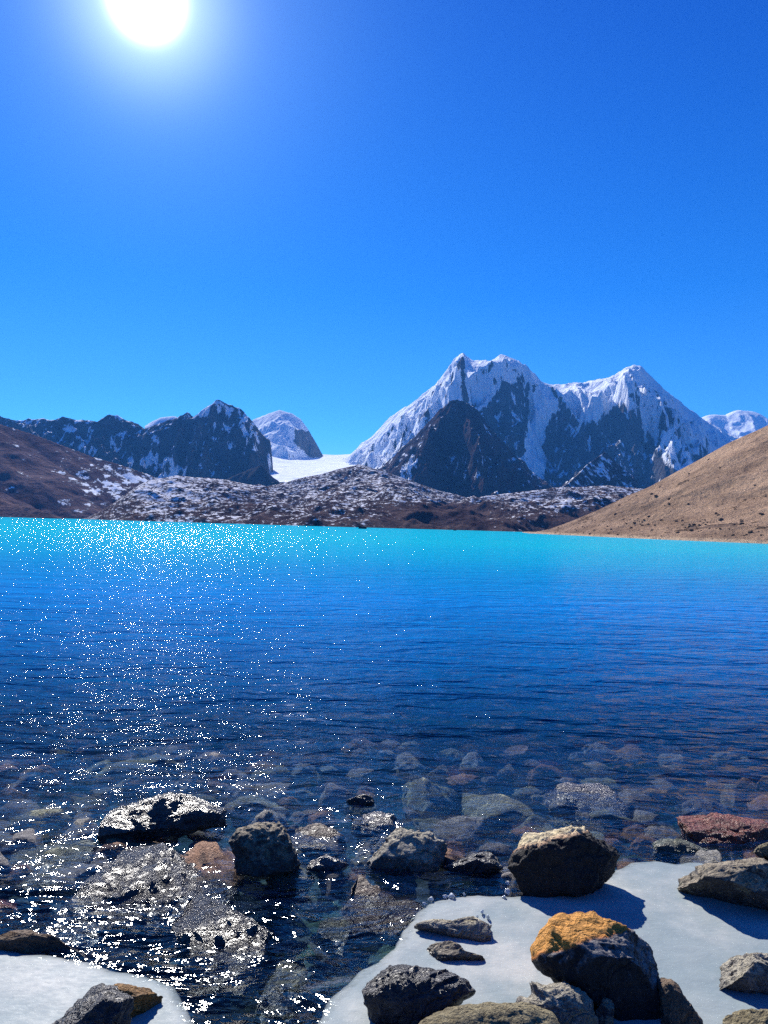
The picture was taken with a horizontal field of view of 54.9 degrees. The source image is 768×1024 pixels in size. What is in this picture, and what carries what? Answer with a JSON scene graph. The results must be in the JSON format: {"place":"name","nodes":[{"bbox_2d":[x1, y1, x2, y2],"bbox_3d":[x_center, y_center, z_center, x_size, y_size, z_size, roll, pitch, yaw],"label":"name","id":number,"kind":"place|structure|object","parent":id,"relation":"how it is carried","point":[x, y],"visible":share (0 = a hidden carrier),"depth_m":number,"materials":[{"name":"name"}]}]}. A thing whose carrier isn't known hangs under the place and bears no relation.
{"place":"outdoors","nodes":[
{"label":"outdoors","id":0,"kind":"place"},
{"bbox_2d":[0,424,156,518],"bbox_3d":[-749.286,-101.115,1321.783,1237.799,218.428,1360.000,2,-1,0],"label":"hill","id":1,"kind":"structure","parent":0,"point":[40,477],"depth_m":1265.36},
{"bbox_2d":[0,400,272,479],"bbox_3d":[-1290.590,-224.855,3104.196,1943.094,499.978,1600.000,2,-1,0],"label":"mountain","id":2,"kind":"structure","parent":0,"point":[218,439],"depth_m":2897.86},
{"bbox_2d":[226,466,279,486],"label":"dark spur","id":3,"kind":"structure","parent":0,"point":[261,475],"depth_m":2219.07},
{"bbox_2d":[252,410,322,482],"bbox_3d":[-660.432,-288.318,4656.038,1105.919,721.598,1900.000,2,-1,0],"label":"snow dome","id":4,"kind":"structure","parent":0,"point":[288,435],"depth_m":4436.05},
{"bbox_2d":[270,454,353,481],"bbox_3d":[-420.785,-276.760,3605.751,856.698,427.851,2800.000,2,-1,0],"label":"glacier","id":5,"kind":"object","parent":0,"point":[286,470],"visible":0.32,"depth_m":3528.60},
{"bbox_2d":[83,464,642,531],"bbox_3d":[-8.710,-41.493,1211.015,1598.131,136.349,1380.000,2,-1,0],"label":"moraine","id":6,"kind":"structure","parent":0,"point":[358,495],"depth_m":920.13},
{"bbox_2d":[0,517,767,680],"bbox_3d":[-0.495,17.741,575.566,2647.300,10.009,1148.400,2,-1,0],"label":"lake water","id":7,"kind":"structure","parent":0,"point":[190,593],"depth_m":17.16,"materials":[{"name":"liquid"}]},
{"bbox_2d":[0,852,11,900],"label":"submerged stone","id":8,"kind":"object","parent":7,"relation":"in","point":[5,871],"visible":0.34,"depth_m":3.59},
{"bbox_2d":[0,900,18,928],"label":"stone","id":9,"kind":"object","parent":7,"relation":"on","point":[9,913],"visible":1,"depth_m":3.22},
{"bbox_2d":[0,763,19,790],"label":"submerged stone","id":10,"kind":"object","parent":7,"relation":"in","point":[9,774],"visible":0.75,"depth_m":5.03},
{"bbox_2d":[0,798,39,820],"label":"submerged stone","id":11,"kind":"object","parent":7,"relation":"on","point":[10,810],"visible":0.59,"depth_m":4.46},
{"bbox_2d":[0,774,41,798],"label":"submerged stone","id":12,"kind":"object","parent":7,"relation":"on","point":[26,785],"visible":0.71,"depth_m":4.87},
{"bbox_2d":[0,828,43,861],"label":"submerged stone","id":13,"kind":"object","parent":7,"relation":"on","point":[28,838],"visible":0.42,"depth_m":3.87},
{"bbox_2d":[17,751,42,768],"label":"submerged stone","id":14,"kind":"object","parent":7,"relation":"in","point":[28,759],"visible":0.94,"depth_m":5.46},
{"bbox_2d":[4,806,73,844],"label":"submerged stone","id":15,"kind":"object","parent":7,"relation":"on","point":[50,824],"visible":0.63,"depth_m":4.22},
{"bbox_2d":[16,764,63,787],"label":"submerged stone","id":16,"kind":"object","parent":7,"relation":"on","point":[48,774],"visible":0.69,"depth_m":5.20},
{"bbox_2d":[0,840,98,908],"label":"boulder","id":17,"kind":"object","parent":7,"relation":"in","point":[33,887],"visible":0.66,"depth_m":3.65,"materials":[{"name":"stone"}]},
{"bbox_2d":[1,864,31,883],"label":"submerged stone","id":18,"kind":"object","parent":17,"relation":"on","point":[16,874],"visible":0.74,"depth_m":3.58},
{"bbox_2d":[0,929,104,968],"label":"stone","id":19,"kind":"object","parent":7,"relation":"on","point":[27,942],"visible":0.62,"depth_m":2.91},
{"bbox_2d":[49,863,99,894],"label":"submerged stone","id":20,"kind":"object","parent":7,"relation":"in","point":[80,874],"visible":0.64,"depth_m":3.55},
{"bbox_2d":[55,817,98,842],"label":"submerged stone","id":21,"kind":"object","parent":7,"relation":"on","point":[86,828],"visible":0.66,"depth_m":4.09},
{"bbox_2d":[69,796,107,814],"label":"submerged stone","id":22,"kind":"object","parent":7,"relation":"in","point":[94,805],"visible":0.84,"depth_m":4.58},
{"bbox_2d":[75,744,102,759],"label":"submerged stone","id":23,"kind":"object","parent":7,"relation":"in","point":[89,751],"visible":1,"depth_m":5.68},
{"bbox_2d":[77,759,111,784],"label":"submerged stone","id":24,"kind":"object","parent":7,"relation":"on","point":[91,772],"visible":0.4,"depth_m":5.31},
{"bbox_2d":[0,951,192,1023],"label":"ice sheet","id":25,"kind":"object","parent":7,"relation":"on","point":[38,989],"visible":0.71,"depth_m":2.66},
{"bbox_2d":[52,983,133,1023],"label":"boulder","id":26,"kind":"object","parent":25,"relation":"on","point":[101,1003],"visible":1,"depth_m":2.35,"materials":[{"name":"stone"}]},
{"bbox_2d":[114,983,162,1017],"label":"stone","id":27,"kind":"object","parent":25,"relation":"on","point":[145,999],"visible":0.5,"depth_m":2.55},
{"bbox_2d":[90,787,119,801],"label":"submerged stone","id":28,"kind":"object","parent":7,"relation":"in","point":[108,794],"visible":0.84,"depth_m":4.71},
{"bbox_2d":[94,758,145,787],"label":"submerged stone","id":29,"kind":"object","parent":7,"relation":"in","point":[112,775],"visible":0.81,"depth_m":5.19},
{"bbox_2d":[99,837,158,861],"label":"submerged stone","id":30,"kind":"object","parent":7,"relation":"on","point":[111,848],"visible":0.27,"depth_m":3.87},
{"bbox_2d":[96,792,226,845],"bbox_3d":[-1.205,1.688,4.073,0.678,0.226,0.234,2,-1,-11],"label":"stone","id":31,"kind":"object","parent":30,"relation":"on","point":[165,816],"visible":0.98,"depth_m":4.02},
{"bbox_2d":[112,775,149,801],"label":"submerged stone","id":32,"kind":"object","parent":7,"relation":"on","point":[134,788],"visible":0.82,"depth_m":4.89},
{"bbox_2d":[40,842,239,972],"bbox_3d":[-1.061,1.816,3.393,0.689,0.325,0.793,1,-1,21],"label":"boulder","id":33,"kind":"object","parent":7,"relation":"in","point":[122,911],"visible":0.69,"depth_m":3.28,"materials":[{"name":"black stone"}]},
{"bbox_2d":[135,754,174,777],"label":"submerged stone","id":34,"kind":"object","parent":7,"relation":"in","point":[152,765],"visible":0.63,"depth_m":5.45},
{"bbox_2d":[166,772,204,794],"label":"submerged stone","id":35,"kind":"object","parent":7,"relation":"on","point":[189,783],"visible":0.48,"depth_m":4.96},
{"bbox_2d":[180,841,244,888],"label":"submerged stone","id":36,"kind":"object","parent":7,"relation":"on","point":[214,859],"visible":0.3,"depth_m":3.69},
{"bbox_2d":[190,752,235,781],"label":"submerged stone","id":37,"kind":"object","parent":7,"relation":"in","point":[208,766],"visible":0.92,"depth_m":5.38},
{"bbox_2d":[212,768,248,785],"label":"submerged stone","id":38,"kind":"object","parent":7,"relation":"on","point":[230,777],"visible":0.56,"depth_m":5.14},
{"bbox_2d":[224,781,253,799],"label":"submerged stone","id":39,"kind":"object","parent":7,"relation":"in","point":[240,788],"visible":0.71,"depth_m":4.89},
{"bbox_2d":[226,794,290,828],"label":"submerged stone","id":40,"kind":"object","parent":7,"relation":"on","point":[248,808],"visible":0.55,"depth_m":4.56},
{"bbox_2d":[250,809,288,828],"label":"submerged stone","id":41,"kind":"object","parent":7,"relation":"on","point":[267,815],"visible":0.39,"depth_m":4.31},
{"bbox_2d":[248,765,296,786],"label":"submerged stone","id":42,"kind":"object","parent":7,"relation":"on","point":[280,774],"visible":0.73,"depth_m":5.22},
{"bbox_2d":[254,782,291,802],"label":"submerged stone","id":43,"kind":"object","parent":7,"relation":"in","point":[273,792],"visible":0.77,"depth_m":4.87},
{"bbox_2d":[252,959,315,1023],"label":"boulder","id":44,"kind":"object","parent":7,"relation":"on","point":[286,997],"visible":1,"depth_m":2.72,"materials":[{"name":"stone"}]},
{"bbox_2d":[266,867,314,893],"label":"submerged stone","id":45,"kind":"object","parent":7,"relation":"on","point":[302,879],"visible":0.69,"depth_m":3.60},
{"bbox_2d":[228,822,300,879],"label":"boulder","id":46,"kind":"object","parent":45,"relation":"on","point":[262,850],"visible":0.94,"depth_m":3.57,"materials":[{"name":"grey stone"}]},
{"bbox_2d":[291,763,321,784],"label":"submerged stone","id":47,"kind":"object","parent":7,"relation":"on","point":[306,774],"visible":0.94,"depth_m":5.42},
{"bbox_2d":[308,810,336,827],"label":"submerged stone","id":48,"kind":"object","parent":7,"relation":"in","point":[327,818],"visible":0.77,"depth_m":4.39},
{"bbox_2d":[300,835,347,865],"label":"submerged stone","id":49,"kind":"object","parent":7,"relation":"in","point":[333,848],"visible":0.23,"depth_m":3.95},
{"bbox_2d":[292,823,346,863],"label":"stone","id":50,"kind":"object","parent":49,"relation":"on","point":[306,842],"visible":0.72,"depth_m":4.03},
{"bbox_2d":[318,871,347,901],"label":"submerged stone","id":51,"kind":"object","parent":7,"relation":"on","point":[332,885],"visible":0.89,"depth_m":3.57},
{"bbox_2d":[306,854,348,878],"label":"stone","id":52,"kind":"object","parent":51,"relation":"on","point":[319,866],"visible":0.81,"depth_m":3.66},
{"bbox_2d":[316,917,353,969],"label":"stone","id":53,"kind":"object","parent":7,"relation":"on","point":[335,936],"visible":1,"depth_m":3.14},
{"bbox_2d":[318,782,352,810],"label":"submerged stone","id":54,"kind":"object","parent":7,"relation":"on","point":[334,797],"visible":0.89,"depth_m":4.85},
{"bbox_2d":[356,839,362,847],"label":"submerged stone","id":55,"kind":"object","parent":7,"relation":"in","point":[359,843],"visible":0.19,"depth_m":4.21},
{"bbox_2d":[350,811,403,847],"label":"stone","id":56,"kind":"object","parent":55,"relation":"on","point":[371,828],"visible":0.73,"depth_m":4.22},
{"bbox_2d":[346,794,374,807],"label":"stone","id":57,"kind":"object","parent":7,"relation":"on","point":[363,801],"visible":1,"depth_m":4.53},
{"bbox_2d":[345,768,375,783],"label":"submerged stone","id":58,"kind":"object","parent":7,"relation":"on","point":[360,776],"visible":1,"depth_m":5.31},
{"bbox_2d":[341,738,380,759],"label":"submerged stone","id":59,"kind":"object","parent":7,"relation":"in","point":[372,749],"visible":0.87,"depth_m":6.02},
{"bbox_2d":[341,875,423,958],"bbox_3d":[-0.038,1.833,3.316,0.356,0.198,0.347,1,-1,27],"label":"boulder","id":60,"kind":"object","parent":7,"relation":"on","point":[376,917],"visible":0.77,"depth_m":3.30,"materials":[{"name":"grey stone"}]},
{"bbox_2d":[378,874,416,900],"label":"submerged stone","id":61,"kind":"object","parent":7,"relation":"in","point":[400,887],"visible":0.79,"depth_m":3.58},
{"bbox_2d":[387,752,426,776],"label":"submerged stone","id":62,"kind":"object","parent":7,"relation":"on","point":[406,764],"visible":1,"depth_m":5.61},
{"bbox_2d":[367,827,447,884],"bbox_3d":[0.121,1.755,3.777,0.416,0.235,0.250,2,-1,0],"label":"stone","id":63,"kind":"object","parent":7,"relation":"on","point":[418,854],"visible":0.92,"depth_m":3.70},
{"bbox_2d":[402,777,461,826],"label":"submerged stone","id":64,"kind":"object","parent":7,"relation":"on","point":[424,798],"visible":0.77,"depth_m":4.92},
{"bbox_2d":[428,848,465,883],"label":"submerged stone","id":65,"kind":"object","parent":7,"relation":"in","point":[451,855],"visible":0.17,"depth_m":3.86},
{"bbox_2d":[439,748,464,764],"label":"submerged stone","id":66,"kind":"object","parent":7,"relation":"in","point":[452,756],"visible":0.91,"depth_m":5.92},
{"bbox_2d":[433,816,484,853],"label":"submerged stone","id":67,"kind":"object","parent":7,"relation":"on","point":[468,832],"visible":0.94,"depth_m":4.26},
{"bbox_2d":[446,773,481,792],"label":"submerged stone","id":68,"kind":"object","parent":7,"relation":"in","point":[464,782],"visible":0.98,"depth_m":5.17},
{"bbox_2d":[457,752,484,774],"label":"submerged stone","id":69,"kind":"object","parent":7,"relation":"in","point":[473,763],"visible":0.99,"depth_m":5.75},
{"bbox_2d":[440,851,503,881],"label":"stone","id":70,"kind":"object","parent":7,"relation":"in","point":[483,864],"visible":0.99,"depth_m":3.68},
{"bbox_2d":[478,842,512,866],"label":"submerged stone","id":71,"kind":"object","parent":7,"relation":"on","point":[502,852],"visible":0.59,"depth_m":3.99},
{"bbox_2d":[461,793,534,843],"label":"submerged stone","id":72,"kind":"object","parent":7,"relation":"on","point":[501,815],"visible":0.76,"depth_m":4.56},
{"bbox_2d":[476,866,525,896],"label":"submerged stone","id":73,"kind":"object","parent":7,"relation":"in","point":[497,886],"visible":0.26,"depth_m":3.62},
{"bbox_2d":[503,745,528,760],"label":"submerged stone","id":74,"kind":"object","parent":7,"relation":"in","point":[517,753],"visible":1,"depth_m":6.12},
{"bbox_2d":[512,786,541,802],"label":"submerged stone","id":75,"kind":"object","parent":7,"relation":"in","point":[523,794],"visible":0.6,"depth_m":5.03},
{"bbox_2d":[505,814,553,843],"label":"submerged stone","id":76,"kind":"object","parent":7,"relation":"on","point":[536,822],"visible":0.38,"depth_m":4.44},
{"bbox_2d":[320,861,767,1023],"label":"ice sheet","id":77,"kind":"object","parent":7,"relation":"on","point":[695,943],"visible":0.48,"depth_m":3.08,"materials":[{"name":"ice"}]},
{"bbox_2d":[362,964,475,1023],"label":"boulder","id":78,"kind":"object","parent":77,"relation":"on","point":[404,994],"visible":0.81,"depth_m":2.51,"materials":[{"name":"stone"}]},
{"bbox_2d":[414,916,491,941],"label":"stone","id":79,"kind":"object","parent":77,"relation":"on","point":[472,928],"visible":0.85,"depth_m":3.07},
{"bbox_2d":[427,941,484,960],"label":"stone","id":80,"kind":"object","parent":77,"relation":"on","point":[446,951],"visible":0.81,"depth_m":2.91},
{"bbox_2d":[419,1002,560,1023],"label":"boulder","id":81,"kind":"object","parent":77,"relation":"on","point":[504,1013],"visible":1,"depth_m":2.38,"materials":[{"name":"stone"}]},
{"bbox_2d":[515,981,598,1023],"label":"boulder","id":82,"kind":"object","parent":77,"relation":"on","point":[564,1002],"visible":0.83,"depth_m":2.48,"materials":[{"name":"grey stone"}]},
{"bbox_2d":[507,825,619,897],"bbox_3d":[0.865,1.685,3.540,0.562,0.344,0.312,2,-1,0],"label":"boulder","id":83,"kind":"object","parent":77,"relation":"on","point":[570,860],"visible":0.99,"depth_m":3.45,"materials":[{"name":"beige stone"}]},
{"bbox_2d":[530,910,659,1020],"bbox_3d":[0.775,1.663,2.704,0.479,0.330,0.297,2,-1,0],"label":"boulder","id":84,"kind":"object","parent":77,"relation":"on","point":[595,956],"visible":0.88,"depth_m":2.60,"materials":[{"name":"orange stone"}]},
{"bbox_2d":[595,998,614,1023],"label":"stone","id":85,"kind":"object","parent":77,"relation":"on","point":[604,1012],"visible":0.92,"depth_m":2.51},
{"bbox_2d":[657,977,702,1023],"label":"stone","id":86,"kind":"object","parent":77,"relation":"on","point":[676,1006],"visible":0.98,"depth_m":2.55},
{"bbox_2d":[677,857,767,910],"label":"boulder","id":87,"kind":"object","parent":77,"relation":"on","point":[743,882],"visible":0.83,"depth_m":3.36,"materials":[{"name":"grey stone"}]},
{"bbox_2d":[719,952,767,994],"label":"stone","id":88,"kind":"object","parent":77,"relation":"on","point":[746,972],"visible":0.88,"depth_m":2.75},
{"bbox_2d":[723,1008,767,1023],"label":"stone","id":89,"kind":"object","parent":77,"relation":"on","point":[750,1016],"visible":1,"depth_m":2.51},
{"bbox_2d":[527,764,564,788],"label":"submerged stone","id":90,"kind":"object","parent":7,"relation":"on","point":[541,776],"visible":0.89,"depth_m":5.39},
{"bbox_2d":[539,782,633,844],"bbox_3d":[1.320,1.923,4.685,0.615,0.250,0.578,2,-1,0],"label":"boulder","id":91,"kind":"object","parent":7,"relation":"on","point":[589,797],"visible":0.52,"depth_m":4.75,"materials":[{"name":"grey stone"}]},
{"bbox_2d":[548,799,570,817],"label":"submerged stone","id":92,"kind":"object","parent":91,"relation":"on","point":[558,808],"visible":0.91,"depth_m":4.70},
{"bbox_2d":[580,743,615,765],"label":"submerged stone","id":93,"kind":"object","parent":7,"relation":"on","point":[599,752],"visible":0.7,"depth_m":6.08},
{"bbox_2d":[581,761,617,778],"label":"submerged stone","id":94,"kind":"object","parent":7,"relation":"on","point":[593,769],"visible":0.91,"depth_m":5.66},
{"bbox_2d":[589,810,637,836],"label":"submerged stone","id":95,"kind":"object","parent":7,"relation":"in","point":[606,822],"visible":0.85,"depth_m":4.50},
{"bbox_2d":[607,753,635,770],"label":"submerged stone","id":96,"kind":"object","parent":7,"relation":"in","point":[622,761],"visible":1,"depth_m":5.87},
{"bbox_2d":[613,744,648,768],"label":"submerged stone","id":97,"kind":"object","parent":7,"relation":"in","point":[636,753],"visible":0.68,"depth_m":6.09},
{"bbox_2d":[618,789,651,814],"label":"submerged stone","id":98,"kind":"object","parent":7,"relation":"on","point":[634,799],"visible":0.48,"depth_m":4.89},
{"bbox_2d":[629,835,655,853],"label":"submerged stone","id":99,"kind":"object","parent":7,"relation":"in","point":[641,844],"visible":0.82,"depth_m":4.13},
{"bbox_2d":[633,809,660,827],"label":"submerged stone","id":100,"kind":"object","parent":7,"relation":"in","point":[645,819],"visible":0.75,"depth_m":4.57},
{"bbox_2d":[641,789,666,812],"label":"submerged stone","id":101,"kind":"object","parent":7,"relation":"on","point":[658,803],"visible":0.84,"depth_m":4.90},
{"bbox_2d":[644,826,683,840],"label":"submerged stone","id":102,"kind":"object","parent":7,"relation":"in","point":[659,833],"visible":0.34,"depth_m":4.33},
{"bbox_2d":[649,779,685,807],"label":"submerged stone","id":103,"kind":"object","parent":7,"relation":"on","point":[672,794],"visible":0.77,"depth_m":5.14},
{"bbox_2d":[657,753,683,770],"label":"submerged stone","id":104,"kind":"object","parent":7,"relation":"in","point":[668,762],"visible":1,"depth_m":5.83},
{"bbox_2d":[650,838,708,863],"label":"stone","id":105,"kind":"object","parent":7,"relation":"in","point":[673,851],"visible":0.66,"depth_m":3.98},
{"bbox_2d":[677,850,722,864],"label":"submerged stone","id":106,"kind":"object","parent":7,"relation":"in","point":[709,856],"visible":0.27,"depth_m":3.90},
{"bbox_2d":[675,799,730,815],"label":"submerged stone","id":107,"kind":"object","parent":7,"relation":"on","point":[695,807],"visible":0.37,"depth_m":4.75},
{"bbox_2d":[676,812,767,855],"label":"boulder","id":108,"kind":"object","parent":7,"relation":"on","point":[722,834],"visible":0.78,"depth_m":4.17,"materials":[{"name":"red stone"}]},
{"bbox_2d":[719,790,748,814],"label":"submerged stone","id":109,"kind":"object","parent":7,"relation":"on","point":[733,801],"visible":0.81,"depth_m":4.96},
{"bbox_2d":[746,794,767,820],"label":"submerged stone","id":110,"kind":"object","parent":7,"relation":"in","point":[757,807],"visible":0.84,"depth_m":4.81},
{"bbox_2d":[0,659,767,1023],"bbox_3d":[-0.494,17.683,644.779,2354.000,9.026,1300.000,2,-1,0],"label":"lake bed","id":111,"kind":"object","parent":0,"point":[286,717],"visible":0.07,"depth_m":14.99,"materials":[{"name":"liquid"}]},
{"bbox_2d":[172,893,276,1013],"bbox_3d":[-0.674,1.797,3.012,0.524,0.270,0.401,1,-1,24],"label":"boulder","id":112,"kind":"object","parent":111,"relation":"on","point":[225,952],"visible":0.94,"depth_m":2.94,"materials":[{"name":"black stone"}]},
{"bbox_2d":[0,0,767,454],"label":"sky","id":113,"kind":"structure","parent":0,"point":[309,210],"materials":[{"name":"blue"}]},
{"bbox_2d":[377,400,553,497],"bbox_3d":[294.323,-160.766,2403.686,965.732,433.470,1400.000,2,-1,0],"label":"dark pyramid peak","id":114,"kind":"structure","parent":0,"point":[458,447],"depth_m":2270.47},
{"bbox_2d":[340,353,741,488],"bbox_3d":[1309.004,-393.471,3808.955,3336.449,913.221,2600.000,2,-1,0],"label":"mountain massif","id":115,"kind":"structure","parent":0,"point":[642,426],"depth_m":3563.16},
{"bbox_2d":[562,452,637,487],"bbox_3d":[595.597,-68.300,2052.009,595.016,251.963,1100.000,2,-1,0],"label":"scree spur","id":116,"kind":"structure","parent":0,"point":[604,469],"depth_m":2173.01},
{"bbox_2d":[522,425,767,543],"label":"brown hill","id":117,"kind":"structure","parent":0,"point":[705,487],"depth_m":281.70,"materials":[{"name":"soil"}]},
{"bbox_2d":[702,410,767,436],"bbox_3d":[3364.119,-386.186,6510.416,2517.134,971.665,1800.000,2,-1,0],"label":"snow ridge","id":118,"kind":"structure","parent":0,"point":[738,423],"depth_m":6197.06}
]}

